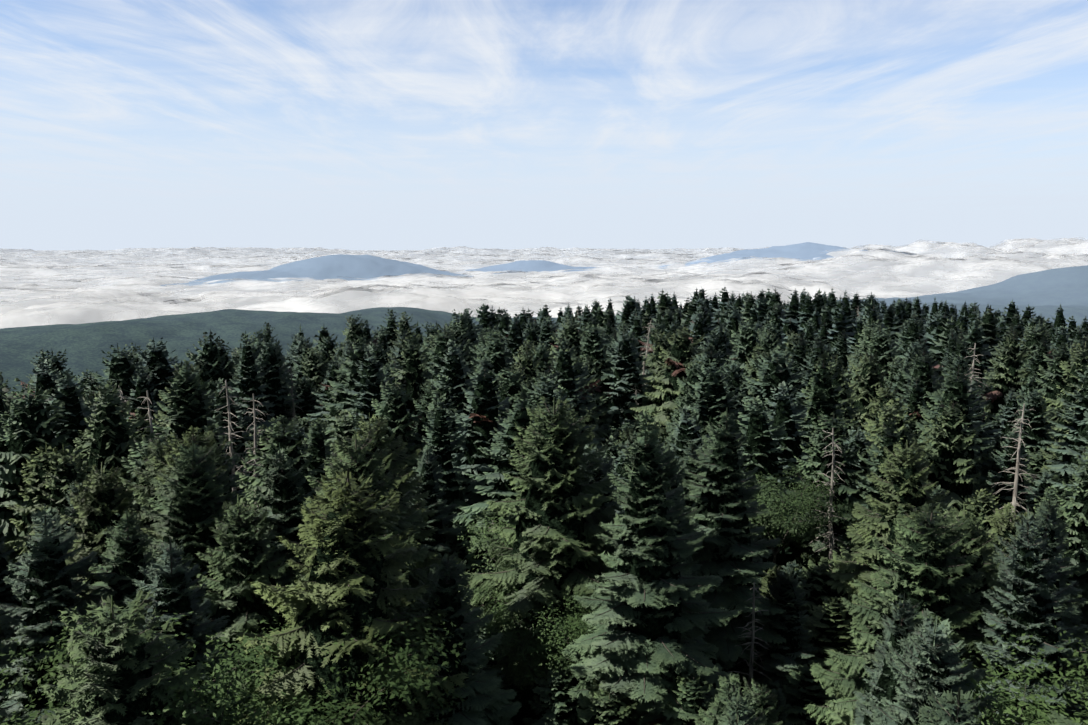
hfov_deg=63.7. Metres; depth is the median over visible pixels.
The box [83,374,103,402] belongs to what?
conifer tree
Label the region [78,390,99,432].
conifer tree
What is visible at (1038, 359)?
conifer tree
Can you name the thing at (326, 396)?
conifer tree
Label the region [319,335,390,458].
conifer tree
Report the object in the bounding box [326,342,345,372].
conifer tree
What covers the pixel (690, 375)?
conifer tree
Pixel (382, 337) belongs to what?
conifer tree
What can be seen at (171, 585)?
conifer tree
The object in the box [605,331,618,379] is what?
conifer tree
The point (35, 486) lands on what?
conifer tree
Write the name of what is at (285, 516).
conifer tree
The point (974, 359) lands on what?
snag tree
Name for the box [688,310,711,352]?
conifer tree
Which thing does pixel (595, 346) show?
conifer tree
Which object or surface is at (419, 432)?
conifer tree
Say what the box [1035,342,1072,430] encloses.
conifer tree
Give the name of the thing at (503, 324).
conifer tree
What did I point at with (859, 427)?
tree sapling
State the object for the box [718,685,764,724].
conifer tree
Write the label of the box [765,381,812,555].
conifer tree
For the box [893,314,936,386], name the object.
conifer tree
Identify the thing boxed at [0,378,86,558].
conifer tree
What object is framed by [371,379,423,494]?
conifer tree
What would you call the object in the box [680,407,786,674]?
conifer tree
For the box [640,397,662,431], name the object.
tree sapling
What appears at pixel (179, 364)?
conifer tree
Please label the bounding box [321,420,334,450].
conifer tree
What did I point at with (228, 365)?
conifer tree
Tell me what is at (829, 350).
conifer tree
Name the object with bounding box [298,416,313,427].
tree sapling
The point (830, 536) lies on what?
snag tree
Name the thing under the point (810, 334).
conifer tree
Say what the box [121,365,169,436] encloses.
conifer tree
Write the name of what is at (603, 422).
tree sapling
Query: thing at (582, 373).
conifer tree
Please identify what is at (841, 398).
conifer tree
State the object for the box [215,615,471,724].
bush
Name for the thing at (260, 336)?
conifer tree
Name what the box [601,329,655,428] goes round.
conifer tree
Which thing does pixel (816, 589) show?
tree sapling
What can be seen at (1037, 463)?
tree sapling
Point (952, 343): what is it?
conifer tree
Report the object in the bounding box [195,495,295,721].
conifer tree
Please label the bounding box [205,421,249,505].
conifer tree
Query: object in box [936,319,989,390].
conifer tree
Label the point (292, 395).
snag tree
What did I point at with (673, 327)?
conifer tree
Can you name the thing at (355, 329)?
conifer tree
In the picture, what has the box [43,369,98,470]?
conifer tree
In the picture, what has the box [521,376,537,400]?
conifer tree
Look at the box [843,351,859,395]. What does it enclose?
conifer tree
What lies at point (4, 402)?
conifer tree
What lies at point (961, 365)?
conifer tree
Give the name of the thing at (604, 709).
tree sapling
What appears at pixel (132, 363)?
conifer tree
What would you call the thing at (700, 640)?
conifer tree
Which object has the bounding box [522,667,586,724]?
tree sapling
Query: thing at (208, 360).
conifer tree
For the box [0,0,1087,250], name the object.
sky
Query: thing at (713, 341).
conifer tree
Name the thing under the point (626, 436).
conifer tree
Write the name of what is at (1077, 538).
conifer tree
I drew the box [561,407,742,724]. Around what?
conifer tree
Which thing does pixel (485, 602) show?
conifer tree
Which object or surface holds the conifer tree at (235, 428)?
on the terrain
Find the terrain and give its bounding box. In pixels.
[0,242,1087,724]
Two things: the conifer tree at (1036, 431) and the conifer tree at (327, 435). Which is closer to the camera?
the conifer tree at (1036, 431)
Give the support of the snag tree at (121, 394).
on the terrain
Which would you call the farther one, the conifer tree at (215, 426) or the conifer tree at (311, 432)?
the conifer tree at (311, 432)
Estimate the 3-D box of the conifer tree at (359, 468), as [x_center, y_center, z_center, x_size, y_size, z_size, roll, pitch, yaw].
[-5.846,8.757,28.420,5.929,13.305,6.100,3,8,22]
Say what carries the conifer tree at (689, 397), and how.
on the terrain
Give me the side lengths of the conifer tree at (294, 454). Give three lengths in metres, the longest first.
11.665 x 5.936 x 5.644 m
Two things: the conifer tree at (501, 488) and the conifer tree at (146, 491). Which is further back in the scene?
the conifer tree at (501, 488)
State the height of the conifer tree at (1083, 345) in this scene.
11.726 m
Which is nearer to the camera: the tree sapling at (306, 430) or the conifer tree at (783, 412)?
the conifer tree at (783, 412)
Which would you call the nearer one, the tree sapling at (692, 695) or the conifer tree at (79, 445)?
the tree sapling at (692, 695)
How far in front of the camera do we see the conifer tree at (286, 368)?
91.58 m
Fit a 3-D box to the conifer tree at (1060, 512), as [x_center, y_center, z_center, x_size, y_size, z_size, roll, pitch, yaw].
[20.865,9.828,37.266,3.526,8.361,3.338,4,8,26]
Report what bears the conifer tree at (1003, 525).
on the terrain
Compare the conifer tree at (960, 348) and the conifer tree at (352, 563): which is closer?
the conifer tree at (352, 563)
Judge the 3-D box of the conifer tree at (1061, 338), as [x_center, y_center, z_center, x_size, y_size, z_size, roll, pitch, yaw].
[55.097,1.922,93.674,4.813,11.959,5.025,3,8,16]
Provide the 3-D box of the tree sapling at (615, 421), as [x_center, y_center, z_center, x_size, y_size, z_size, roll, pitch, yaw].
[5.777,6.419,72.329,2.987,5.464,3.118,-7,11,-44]
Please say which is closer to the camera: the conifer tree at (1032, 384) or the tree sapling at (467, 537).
the tree sapling at (467, 537)
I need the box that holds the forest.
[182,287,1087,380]
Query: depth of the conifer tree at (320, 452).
45.57 m
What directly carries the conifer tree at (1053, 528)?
on the terrain
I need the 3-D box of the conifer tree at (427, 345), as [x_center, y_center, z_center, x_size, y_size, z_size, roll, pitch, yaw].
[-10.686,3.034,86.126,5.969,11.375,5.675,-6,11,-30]
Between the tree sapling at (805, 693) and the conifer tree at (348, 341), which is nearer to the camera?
the tree sapling at (805, 693)
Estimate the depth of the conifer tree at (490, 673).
28.24 m
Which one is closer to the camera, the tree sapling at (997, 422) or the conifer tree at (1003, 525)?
the conifer tree at (1003, 525)
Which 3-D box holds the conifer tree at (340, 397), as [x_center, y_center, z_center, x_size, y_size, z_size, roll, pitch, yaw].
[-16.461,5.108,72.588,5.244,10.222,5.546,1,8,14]
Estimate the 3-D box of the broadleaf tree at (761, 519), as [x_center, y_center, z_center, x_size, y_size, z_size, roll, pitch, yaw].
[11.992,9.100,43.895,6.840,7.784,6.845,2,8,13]
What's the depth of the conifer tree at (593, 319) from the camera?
101.41 m
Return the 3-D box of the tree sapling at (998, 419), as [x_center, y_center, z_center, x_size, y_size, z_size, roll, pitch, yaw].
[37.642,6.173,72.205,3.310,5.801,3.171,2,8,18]
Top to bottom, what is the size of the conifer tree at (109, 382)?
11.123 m
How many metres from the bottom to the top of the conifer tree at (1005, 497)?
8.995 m
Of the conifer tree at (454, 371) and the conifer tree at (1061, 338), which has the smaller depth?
the conifer tree at (454, 371)
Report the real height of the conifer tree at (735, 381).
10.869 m
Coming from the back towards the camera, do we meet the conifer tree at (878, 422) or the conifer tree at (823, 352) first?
the conifer tree at (823, 352)
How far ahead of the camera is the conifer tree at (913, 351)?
80.67 m
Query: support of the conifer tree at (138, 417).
on the terrain
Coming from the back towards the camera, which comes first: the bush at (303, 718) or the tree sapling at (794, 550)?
the tree sapling at (794, 550)
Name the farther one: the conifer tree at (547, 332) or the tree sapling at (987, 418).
the conifer tree at (547, 332)
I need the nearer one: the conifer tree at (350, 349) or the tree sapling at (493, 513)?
the tree sapling at (493, 513)
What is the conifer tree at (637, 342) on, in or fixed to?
on the terrain
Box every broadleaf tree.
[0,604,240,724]
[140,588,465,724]
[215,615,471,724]
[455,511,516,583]
[474,582,603,689]
[744,464,853,568]
[956,605,1087,724]
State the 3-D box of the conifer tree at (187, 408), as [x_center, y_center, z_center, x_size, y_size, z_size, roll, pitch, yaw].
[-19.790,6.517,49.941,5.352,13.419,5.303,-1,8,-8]
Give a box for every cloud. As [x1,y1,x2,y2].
[0,238,1087,328]
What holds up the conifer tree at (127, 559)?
on the terrain
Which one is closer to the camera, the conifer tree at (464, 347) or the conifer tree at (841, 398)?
the conifer tree at (841, 398)
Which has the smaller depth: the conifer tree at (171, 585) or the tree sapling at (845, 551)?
the conifer tree at (171, 585)
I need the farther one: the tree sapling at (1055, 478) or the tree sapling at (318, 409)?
the tree sapling at (318, 409)
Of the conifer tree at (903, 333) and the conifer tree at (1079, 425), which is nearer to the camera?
the conifer tree at (1079, 425)
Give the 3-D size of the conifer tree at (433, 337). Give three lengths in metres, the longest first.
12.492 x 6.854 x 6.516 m
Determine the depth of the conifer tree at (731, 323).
97.59 m
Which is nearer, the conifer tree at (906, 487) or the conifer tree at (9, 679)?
the conifer tree at (9, 679)
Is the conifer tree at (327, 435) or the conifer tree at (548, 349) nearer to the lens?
the conifer tree at (327, 435)
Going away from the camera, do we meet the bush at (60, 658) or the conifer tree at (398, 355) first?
the bush at (60, 658)
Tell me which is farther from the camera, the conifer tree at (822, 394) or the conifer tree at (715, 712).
the conifer tree at (822, 394)
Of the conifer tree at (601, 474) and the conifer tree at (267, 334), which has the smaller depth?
the conifer tree at (601, 474)
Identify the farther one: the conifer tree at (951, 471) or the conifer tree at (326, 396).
the conifer tree at (326, 396)
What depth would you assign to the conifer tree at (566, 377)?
58.24 m
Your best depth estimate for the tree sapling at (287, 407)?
86.61 m
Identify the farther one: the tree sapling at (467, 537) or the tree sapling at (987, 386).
the tree sapling at (987, 386)
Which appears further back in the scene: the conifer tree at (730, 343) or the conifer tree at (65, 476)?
the conifer tree at (730, 343)
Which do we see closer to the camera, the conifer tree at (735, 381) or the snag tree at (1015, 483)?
the snag tree at (1015, 483)
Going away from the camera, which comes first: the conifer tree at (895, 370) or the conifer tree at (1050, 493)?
the conifer tree at (1050, 493)
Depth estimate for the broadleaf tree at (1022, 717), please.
20.87 m
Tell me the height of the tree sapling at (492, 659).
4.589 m
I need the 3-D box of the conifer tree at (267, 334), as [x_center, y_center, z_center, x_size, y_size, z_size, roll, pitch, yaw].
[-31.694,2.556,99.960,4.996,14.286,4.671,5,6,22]
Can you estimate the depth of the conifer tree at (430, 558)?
36.53 m
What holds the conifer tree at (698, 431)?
on the terrain
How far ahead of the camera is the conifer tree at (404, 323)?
101.53 m
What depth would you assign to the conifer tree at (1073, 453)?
45.73 m
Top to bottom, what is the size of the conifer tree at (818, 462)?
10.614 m
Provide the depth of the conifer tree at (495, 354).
69.99 m
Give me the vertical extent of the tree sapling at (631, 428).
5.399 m
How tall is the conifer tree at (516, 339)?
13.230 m
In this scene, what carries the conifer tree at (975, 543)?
on the terrain
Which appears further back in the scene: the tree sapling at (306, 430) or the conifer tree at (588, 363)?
the conifer tree at (588, 363)
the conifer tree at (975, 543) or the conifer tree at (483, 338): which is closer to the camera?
the conifer tree at (975, 543)
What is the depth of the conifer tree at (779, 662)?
32.69 m
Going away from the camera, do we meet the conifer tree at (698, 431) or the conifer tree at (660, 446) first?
the conifer tree at (660, 446)
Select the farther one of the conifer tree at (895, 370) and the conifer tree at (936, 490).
the conifer tree at (895, 370)
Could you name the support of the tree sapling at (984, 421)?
on the terrain
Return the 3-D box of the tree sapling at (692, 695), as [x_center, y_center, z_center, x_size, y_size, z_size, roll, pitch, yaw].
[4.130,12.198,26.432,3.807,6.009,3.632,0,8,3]
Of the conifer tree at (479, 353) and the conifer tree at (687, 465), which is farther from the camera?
the conifer tree at (479, 353)
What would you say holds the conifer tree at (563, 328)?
on the terrain
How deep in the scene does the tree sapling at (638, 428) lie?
73.11 m
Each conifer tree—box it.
[0,371,18,410]
[0,376,11,436]
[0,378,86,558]
[0,383,19,413]
[0,420,10,464]
[0,504,97,724]
[0,521,24,704]
[0,604,17,719]
[1,443,87,591]
[10,349,83,403]
[24,447,103,557]
[25,348,77,399]
[26,359,77,423]
[37,588,220,724]
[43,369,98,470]
[48,367,79,394]
[59,462,150,617]
[60,480,86,560]
[73,399,142,472]
[74,509,161,617]
[75,369,103,400]
[75,381,153,503]
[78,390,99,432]
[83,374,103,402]
[91,344,162,405]
[100,379,127,422]
[101,360,154,398]
[119,432,178,525]
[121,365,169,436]
[122,435,177,553]
[123,537,252,724]
[125,343,145,366]
[127,409,164,452]
[131,337,182,435]
[136,426,252,558]
[140,441,273,618]
[146,361,244,460]
[153,364,219,442]
[164,330,233,420]
[170,360,192,377]
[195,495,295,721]
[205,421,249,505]
[207,378,263,474]
[213,336,239,399]
[216,435,253,506]
[228,331,287,446]
[231,348,241,386]
[232,338,291,418]
[235,413,325,544]
[237,468,468,724]
[239,329,292,407]
[245,425,270,459]
[254,443,322,585]
[256,337,303,422]
[259,322,276,345]
[273,342,294,394]
[277,429,438,631]
[285,332,301,384]
[287,334,329,390]
[288,340,315,412]
[288,375,320,423]
[294,422,328,458]
[299,348,330,409]
[300,420,337,504]
[303,355,341,424]
[306,418,326,455]
[315,334,337,374]
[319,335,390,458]
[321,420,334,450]
[323,364,350,431]
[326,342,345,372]
[328,409,401,481]
[333,314,378,368]
[334,342,355,370]
[339,339,352,365]
[339,413,462,607]
[344,344,422,461]
[362,319,378,350]
[365,341,397,374]
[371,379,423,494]
[374,328,395,363]
[376,309,399,356]
[382,360,402,391]
[387,328,413,369]
[387,337,402,364]
[390,311,423,350]
[390,333,437,451]
[403,551,521,724]
[405,380,453,453]
[407,374,465,483]
[407,445,460,576]
[412,393,476,533]
[416,321,444,352]
[416,339,476,452]
[419,338,434,371]
[421,325,469,387]
[421,326,469,390]
[445,309,480,372]
[446,320,478,387]
[446,356,510,524]
[450,390,539,539]
[458,308,483,371]
[458,396,623,686]
[462,602,509,724]
[463,581,494,636]
[466,331,515,389]
[468,330,517,393]
[469,325,514,390]
[493,309,511,341]
[495,366,530,440]
[500,314,532,378]
[505,400,587,551]
[510,347,540,389]
[512,360,560,426]
[513,340,535,373]
[521,316,540,341]
[521,342,557,381]
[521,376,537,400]
[523,322,549,355]
[530,372,589,445]
[531,335,604,450]
[532,342,556,369]
[538,316,558,357]
[549,316,588,365]
[549,318,575,365]
[553,349,612,451]
[556,385,584,448]
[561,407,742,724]
[572,358,602,418]
[579,324,616,423]
[579,354,611,433]
[581,315,603,338]
[581,444,629,582]
[597,435,623,486]
[599,319,617,352]
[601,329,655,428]
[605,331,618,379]
[605,428,636,455]
[608,430,624,447]
[609,440,634,523]
[612,331,645,405]
[616,321,641,369]
[630,326,706,431]
[638,320,669,385]
[642,328,674,412]
[655,437,667,463]
[660,444,709,649]
[662,433,676,451]
[665,322,680,346]
[666,358,705,442]
[667,384,698,441]
[668,405,752,527]
[671,330,727,417]
[677,438,704,524]
[679,358,749,454]
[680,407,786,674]
[687,344,726,390]
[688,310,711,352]
[690,417,707,448]
[694,674,768,724]
[707,322,732,386]
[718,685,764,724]
[720,329,736,371]
[720,359,755,434]
[723,307,744,354]
[726,317,762,377]
[737,396,802,575]
[738,345,808,440]
[742,345,769,404]
[742,676,782,724]
[744,328,782,379]
[753,321,764,342]
[753,567,818,712]
[757,319,785,352]
[758,565,781,624]
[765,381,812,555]
[767,688,791,724]
[775,411,869,567]
[784,329,809,366]
[785,332,811,405]
[795,337,833,430]
[797,351,856,507]
[800,355,864,438]
[802,319,820,366]
[804,503,1001,724]
[807,341,834,367]
[823,343,835,366]
[826,440,955,645]
[830,330,852,376]
[841,417,902,551]
[843,319,894,390]
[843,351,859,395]
[843,426,876,545]
[844,378,860,428]
[846,593,924,724]
[847,350,888,428]
[850,325,908,392]
[852,398,948,522]
[861,380,907,434]
[861,405,895,455]
[865,608,1000,724]
[884,357,911,392]
[885,363,910,403]
[892,349,943,423]
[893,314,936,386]
[896,320,933,375]
[900,376,927,452]
[902,339,943,391]
[903,340,937,383]
[908,687,984,724]
[910,391,992,496]
[913,364,991,498]
[918,398,980,527]
[929,485,958,520]
[934,503,1013,682]
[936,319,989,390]
[937,332,982,409]
[938,329,967,391]
[938,353,991,433]
[941,328,959,372]
[961,488,1009,539]
[968,381,1000,482]
[974,508,1087,724]
[978,431,1029,501]
[979,328,1030,417]
[983,502,1068,637]
[986,428,1040,519]
[992,387,1023,446]
[992,497,1087,722]
[993,373,1047,437]
[1009,386,1062,476]
[1019,324,1058,380]
[1019,497,1081,640]
[1020,337,1055,391]
[1030,439,1061,491]
[1032,360,1087,499]
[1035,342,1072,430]
[1037,486,1072,549]
[1039,395,1051,431]
[1043,341,1087,447]
[1045,411,1087,508]
[1046,326,1072,361]
[1047,443,1087,638]
[1047,681,1087,724]
[1066,335,1087,355]
[1071,338,1087,363]
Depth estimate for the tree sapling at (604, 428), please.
65.59 m
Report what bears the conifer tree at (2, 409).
on the terrain
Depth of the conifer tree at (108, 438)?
42.33 m
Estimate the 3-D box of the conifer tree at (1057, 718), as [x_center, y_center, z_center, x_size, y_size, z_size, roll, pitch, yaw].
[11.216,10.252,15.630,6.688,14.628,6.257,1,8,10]
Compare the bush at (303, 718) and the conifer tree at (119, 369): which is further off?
the conifer tree at (119, 369)
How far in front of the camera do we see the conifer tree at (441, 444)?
46.76 m
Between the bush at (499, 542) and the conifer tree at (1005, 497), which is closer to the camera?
the bush at (499, 542)
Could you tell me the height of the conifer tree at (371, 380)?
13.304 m
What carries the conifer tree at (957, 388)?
on the terrain
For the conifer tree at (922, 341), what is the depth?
88.27 m
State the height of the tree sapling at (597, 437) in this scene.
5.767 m
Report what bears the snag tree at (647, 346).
on the terrain
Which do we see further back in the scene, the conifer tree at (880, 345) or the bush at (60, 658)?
the conifer tree at (880, 345)
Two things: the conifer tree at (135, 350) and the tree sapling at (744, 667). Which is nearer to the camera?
the tree sapling at (744, 667)
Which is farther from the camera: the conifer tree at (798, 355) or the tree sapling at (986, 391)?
the tree sapling at (986, 391)
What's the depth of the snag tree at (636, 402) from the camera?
76.32 m
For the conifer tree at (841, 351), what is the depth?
95.36 m
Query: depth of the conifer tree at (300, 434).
50.97 m
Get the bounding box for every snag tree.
[118,385,130,406]
[133,391,164,446]
[214,380,253,504]
[235,393,271,506]
[285,364,301,427]
[631,384,639,421]
[640,321,653,385]
[729,582,771,694]
[809,428,850,568]
[964,343,991,400]
[991,404,1040,519]
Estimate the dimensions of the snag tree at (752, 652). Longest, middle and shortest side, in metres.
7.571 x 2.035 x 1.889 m
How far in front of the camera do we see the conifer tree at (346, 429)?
48.45 m
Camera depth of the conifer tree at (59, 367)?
76.31 m
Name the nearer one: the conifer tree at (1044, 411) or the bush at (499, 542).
the bush at (499, 542)
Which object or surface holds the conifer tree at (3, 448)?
on the terrain
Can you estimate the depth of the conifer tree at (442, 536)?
40.52 m
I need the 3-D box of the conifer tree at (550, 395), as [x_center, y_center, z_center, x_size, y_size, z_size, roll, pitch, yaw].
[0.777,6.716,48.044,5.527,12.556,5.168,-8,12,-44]
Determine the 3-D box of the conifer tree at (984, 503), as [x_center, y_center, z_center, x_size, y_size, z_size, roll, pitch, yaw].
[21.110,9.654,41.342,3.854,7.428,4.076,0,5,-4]
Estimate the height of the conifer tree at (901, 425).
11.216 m
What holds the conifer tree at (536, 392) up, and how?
on the terrain
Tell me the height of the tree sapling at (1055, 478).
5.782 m
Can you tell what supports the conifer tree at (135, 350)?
on the terrain
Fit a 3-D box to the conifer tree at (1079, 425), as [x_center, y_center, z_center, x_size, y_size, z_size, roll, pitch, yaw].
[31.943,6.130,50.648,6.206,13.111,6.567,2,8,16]
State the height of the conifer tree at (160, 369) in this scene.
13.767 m
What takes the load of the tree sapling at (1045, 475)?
on the terrain
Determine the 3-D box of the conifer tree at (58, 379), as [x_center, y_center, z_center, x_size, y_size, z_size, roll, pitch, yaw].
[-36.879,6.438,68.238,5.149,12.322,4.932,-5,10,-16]
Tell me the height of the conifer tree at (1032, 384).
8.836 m
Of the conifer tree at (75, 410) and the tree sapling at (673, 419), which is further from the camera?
the tree sapling at (673, 419)
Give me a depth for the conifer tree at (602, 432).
64.00 m
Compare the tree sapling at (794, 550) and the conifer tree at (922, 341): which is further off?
the conifer tree at (922, 341)
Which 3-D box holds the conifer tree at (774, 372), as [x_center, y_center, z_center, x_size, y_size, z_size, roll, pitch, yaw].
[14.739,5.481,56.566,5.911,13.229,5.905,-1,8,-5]
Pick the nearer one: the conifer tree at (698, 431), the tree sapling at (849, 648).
the tree sapling at (849, 648)
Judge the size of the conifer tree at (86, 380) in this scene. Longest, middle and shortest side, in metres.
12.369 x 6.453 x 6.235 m
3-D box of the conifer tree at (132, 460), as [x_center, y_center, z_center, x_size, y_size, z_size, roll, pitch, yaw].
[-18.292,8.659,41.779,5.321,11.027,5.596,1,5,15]
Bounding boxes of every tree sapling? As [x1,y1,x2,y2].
[242,456,260,496]
[269,415,292,429]
[284,399,292,417]
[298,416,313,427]
[304,426,310,439]
[314,408,321,417]
[446,523,486,584]
[462,528,475,559]
[466,507,513,573]
[475,640,520,724]
[477,564,507,606]
[477,607,522,699]
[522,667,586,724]
[567,658,593,724]
[576,678,663,724]
[586,422,606,444]
[588,412,601,436]
[599,395,608,427]
[599,423,615,446]
[605,426,636,444]
[606,409,624,435]
[614,423,635,440]
[631,422,641,433]
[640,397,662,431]
[643,671,714,724]
[656,427,670,451]
[663,409,678,433]
[734,637,766,699]
[776,663,839,724]
[780,560,806,585]
[782,513,809,563]
[793,557,862,642]
[796,553,815,582]
[801,596,856,696]
[827,638,860,703]
[832,545,870,637]
[852,421,866,435]
[967,483,1001,517]
[979,381,992,394]
[980,387,991,412]
[981,408,994,445]
[984,417,993,449]
[987,413,996,426]
[989,406,1004,450]
[992,413,999,434]
[1023,448,1051,503]
[1026,468,1074,526]
[1029,475,1072,525]
[1062,561,1087,639]
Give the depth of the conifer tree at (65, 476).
37.78 m
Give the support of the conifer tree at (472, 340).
on the terrain
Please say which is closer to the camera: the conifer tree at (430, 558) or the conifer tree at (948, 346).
the conifer tree at (430, 558)
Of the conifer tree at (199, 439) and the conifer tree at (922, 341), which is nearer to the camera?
the conifer tree at (199, 439)
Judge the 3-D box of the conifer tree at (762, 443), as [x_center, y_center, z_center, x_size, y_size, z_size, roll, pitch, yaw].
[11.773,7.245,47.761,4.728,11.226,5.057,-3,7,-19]
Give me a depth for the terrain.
3492.77 m
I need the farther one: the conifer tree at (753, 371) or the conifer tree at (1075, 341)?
the conifer tree at (1075, 341)
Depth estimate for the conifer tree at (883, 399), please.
57.70 m
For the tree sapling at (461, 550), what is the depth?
42.27 m
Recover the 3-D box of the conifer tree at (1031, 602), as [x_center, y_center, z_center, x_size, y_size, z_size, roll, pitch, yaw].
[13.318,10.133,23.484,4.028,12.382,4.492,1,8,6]
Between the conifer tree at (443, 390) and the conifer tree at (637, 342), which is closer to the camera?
the conifer tree at (443, 390)
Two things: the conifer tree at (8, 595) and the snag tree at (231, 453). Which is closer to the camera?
the conifer tree at (8, 595)
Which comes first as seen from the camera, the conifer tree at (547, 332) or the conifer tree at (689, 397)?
the conifer tree at (689, 397)
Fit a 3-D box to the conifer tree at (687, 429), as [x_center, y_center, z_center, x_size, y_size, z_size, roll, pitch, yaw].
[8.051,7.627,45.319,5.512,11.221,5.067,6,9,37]
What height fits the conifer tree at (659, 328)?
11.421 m
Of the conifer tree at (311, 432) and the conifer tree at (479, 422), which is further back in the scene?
the conifer tree at (311, 432)
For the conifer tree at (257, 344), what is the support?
on the terrain
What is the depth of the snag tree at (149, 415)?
44.29 m
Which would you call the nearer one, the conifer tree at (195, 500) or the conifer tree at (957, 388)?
the conifer tree at (195, 500)
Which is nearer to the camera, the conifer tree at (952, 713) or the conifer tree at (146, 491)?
the conifer tree at (952, 713)
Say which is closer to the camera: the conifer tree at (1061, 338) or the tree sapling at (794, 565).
the tree sapling at (794, 565)
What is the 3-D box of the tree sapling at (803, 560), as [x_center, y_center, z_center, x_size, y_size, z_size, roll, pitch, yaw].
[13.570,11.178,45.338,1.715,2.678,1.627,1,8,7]
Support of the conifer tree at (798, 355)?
on the terrain
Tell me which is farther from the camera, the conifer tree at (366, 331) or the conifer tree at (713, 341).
the conifer tree at (366, 331)
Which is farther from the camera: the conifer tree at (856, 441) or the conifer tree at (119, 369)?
the conifer tree at (119, 369)
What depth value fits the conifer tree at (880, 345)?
77.70 m
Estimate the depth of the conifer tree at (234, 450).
52.62 m
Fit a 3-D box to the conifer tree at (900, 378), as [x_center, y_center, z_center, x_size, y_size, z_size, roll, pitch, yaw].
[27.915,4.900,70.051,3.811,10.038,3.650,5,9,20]
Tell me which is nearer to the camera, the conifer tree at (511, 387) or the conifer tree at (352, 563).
the conifer tree at (352, 563)
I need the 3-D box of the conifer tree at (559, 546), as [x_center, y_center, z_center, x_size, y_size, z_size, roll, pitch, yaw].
[0.328,8.132,33.359,7.208,13.816,7.488,-4,9,-28]
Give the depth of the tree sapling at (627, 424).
68.18 m
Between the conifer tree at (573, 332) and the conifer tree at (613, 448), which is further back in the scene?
the conifer tree at (573, 332)
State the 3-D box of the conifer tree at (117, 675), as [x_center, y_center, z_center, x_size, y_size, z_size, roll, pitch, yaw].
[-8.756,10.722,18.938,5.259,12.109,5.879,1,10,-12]
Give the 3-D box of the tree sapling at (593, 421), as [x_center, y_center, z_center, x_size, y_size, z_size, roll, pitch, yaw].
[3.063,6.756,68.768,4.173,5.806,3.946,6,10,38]
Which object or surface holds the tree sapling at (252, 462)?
on the terrain
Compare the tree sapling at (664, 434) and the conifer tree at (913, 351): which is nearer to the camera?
the tree sapling at (664, 434)
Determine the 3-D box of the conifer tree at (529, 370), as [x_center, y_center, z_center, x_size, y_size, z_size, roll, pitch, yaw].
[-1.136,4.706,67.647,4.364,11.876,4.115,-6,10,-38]
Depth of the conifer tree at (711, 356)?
68.36 m
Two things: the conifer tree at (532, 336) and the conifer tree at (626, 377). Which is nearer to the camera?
the conifer tree at (626, 377)
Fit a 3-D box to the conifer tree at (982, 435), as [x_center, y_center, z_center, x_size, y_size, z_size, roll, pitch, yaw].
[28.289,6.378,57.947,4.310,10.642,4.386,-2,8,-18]
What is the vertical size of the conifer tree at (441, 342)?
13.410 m
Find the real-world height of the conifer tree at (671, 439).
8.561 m
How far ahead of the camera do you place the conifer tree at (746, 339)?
84.33 m
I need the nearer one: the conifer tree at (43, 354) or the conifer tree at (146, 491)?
the conifer tree at (146, 491)
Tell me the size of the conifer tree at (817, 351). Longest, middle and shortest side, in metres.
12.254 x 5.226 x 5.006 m
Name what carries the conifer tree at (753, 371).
on the terrain
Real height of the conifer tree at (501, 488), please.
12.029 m
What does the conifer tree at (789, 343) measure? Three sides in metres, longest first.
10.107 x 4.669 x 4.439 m
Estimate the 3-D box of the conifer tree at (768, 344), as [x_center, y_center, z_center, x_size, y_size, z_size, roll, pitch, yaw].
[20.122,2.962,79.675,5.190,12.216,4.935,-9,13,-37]
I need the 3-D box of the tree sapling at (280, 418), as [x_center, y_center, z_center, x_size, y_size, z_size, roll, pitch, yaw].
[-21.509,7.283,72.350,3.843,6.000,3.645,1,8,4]
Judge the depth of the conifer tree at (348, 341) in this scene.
86.80 m
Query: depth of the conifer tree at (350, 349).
79.97 m
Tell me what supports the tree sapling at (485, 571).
on the terrain
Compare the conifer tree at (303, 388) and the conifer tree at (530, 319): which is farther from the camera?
the conifer tree at (530, 319)
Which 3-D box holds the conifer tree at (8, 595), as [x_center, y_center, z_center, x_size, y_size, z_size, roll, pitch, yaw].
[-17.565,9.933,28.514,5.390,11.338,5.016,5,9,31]
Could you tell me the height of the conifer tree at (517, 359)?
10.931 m
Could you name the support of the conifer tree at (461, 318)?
on the terrain
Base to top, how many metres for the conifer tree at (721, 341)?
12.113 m
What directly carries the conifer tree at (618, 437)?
on the terrain
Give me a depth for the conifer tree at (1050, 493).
42.64 m
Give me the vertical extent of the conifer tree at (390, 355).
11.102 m
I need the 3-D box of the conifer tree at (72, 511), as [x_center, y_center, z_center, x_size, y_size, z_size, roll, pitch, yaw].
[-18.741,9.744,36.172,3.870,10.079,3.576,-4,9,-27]
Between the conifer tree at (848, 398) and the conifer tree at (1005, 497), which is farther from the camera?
the conifer tree at (848, 398)
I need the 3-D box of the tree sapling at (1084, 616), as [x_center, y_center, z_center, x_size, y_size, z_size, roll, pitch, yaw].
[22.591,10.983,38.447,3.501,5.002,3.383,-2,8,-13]
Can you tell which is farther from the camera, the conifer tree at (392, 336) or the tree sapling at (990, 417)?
the conifer tree at (392, 336)
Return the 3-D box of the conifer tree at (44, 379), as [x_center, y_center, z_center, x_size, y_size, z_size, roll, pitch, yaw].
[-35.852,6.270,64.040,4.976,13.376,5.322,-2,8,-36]

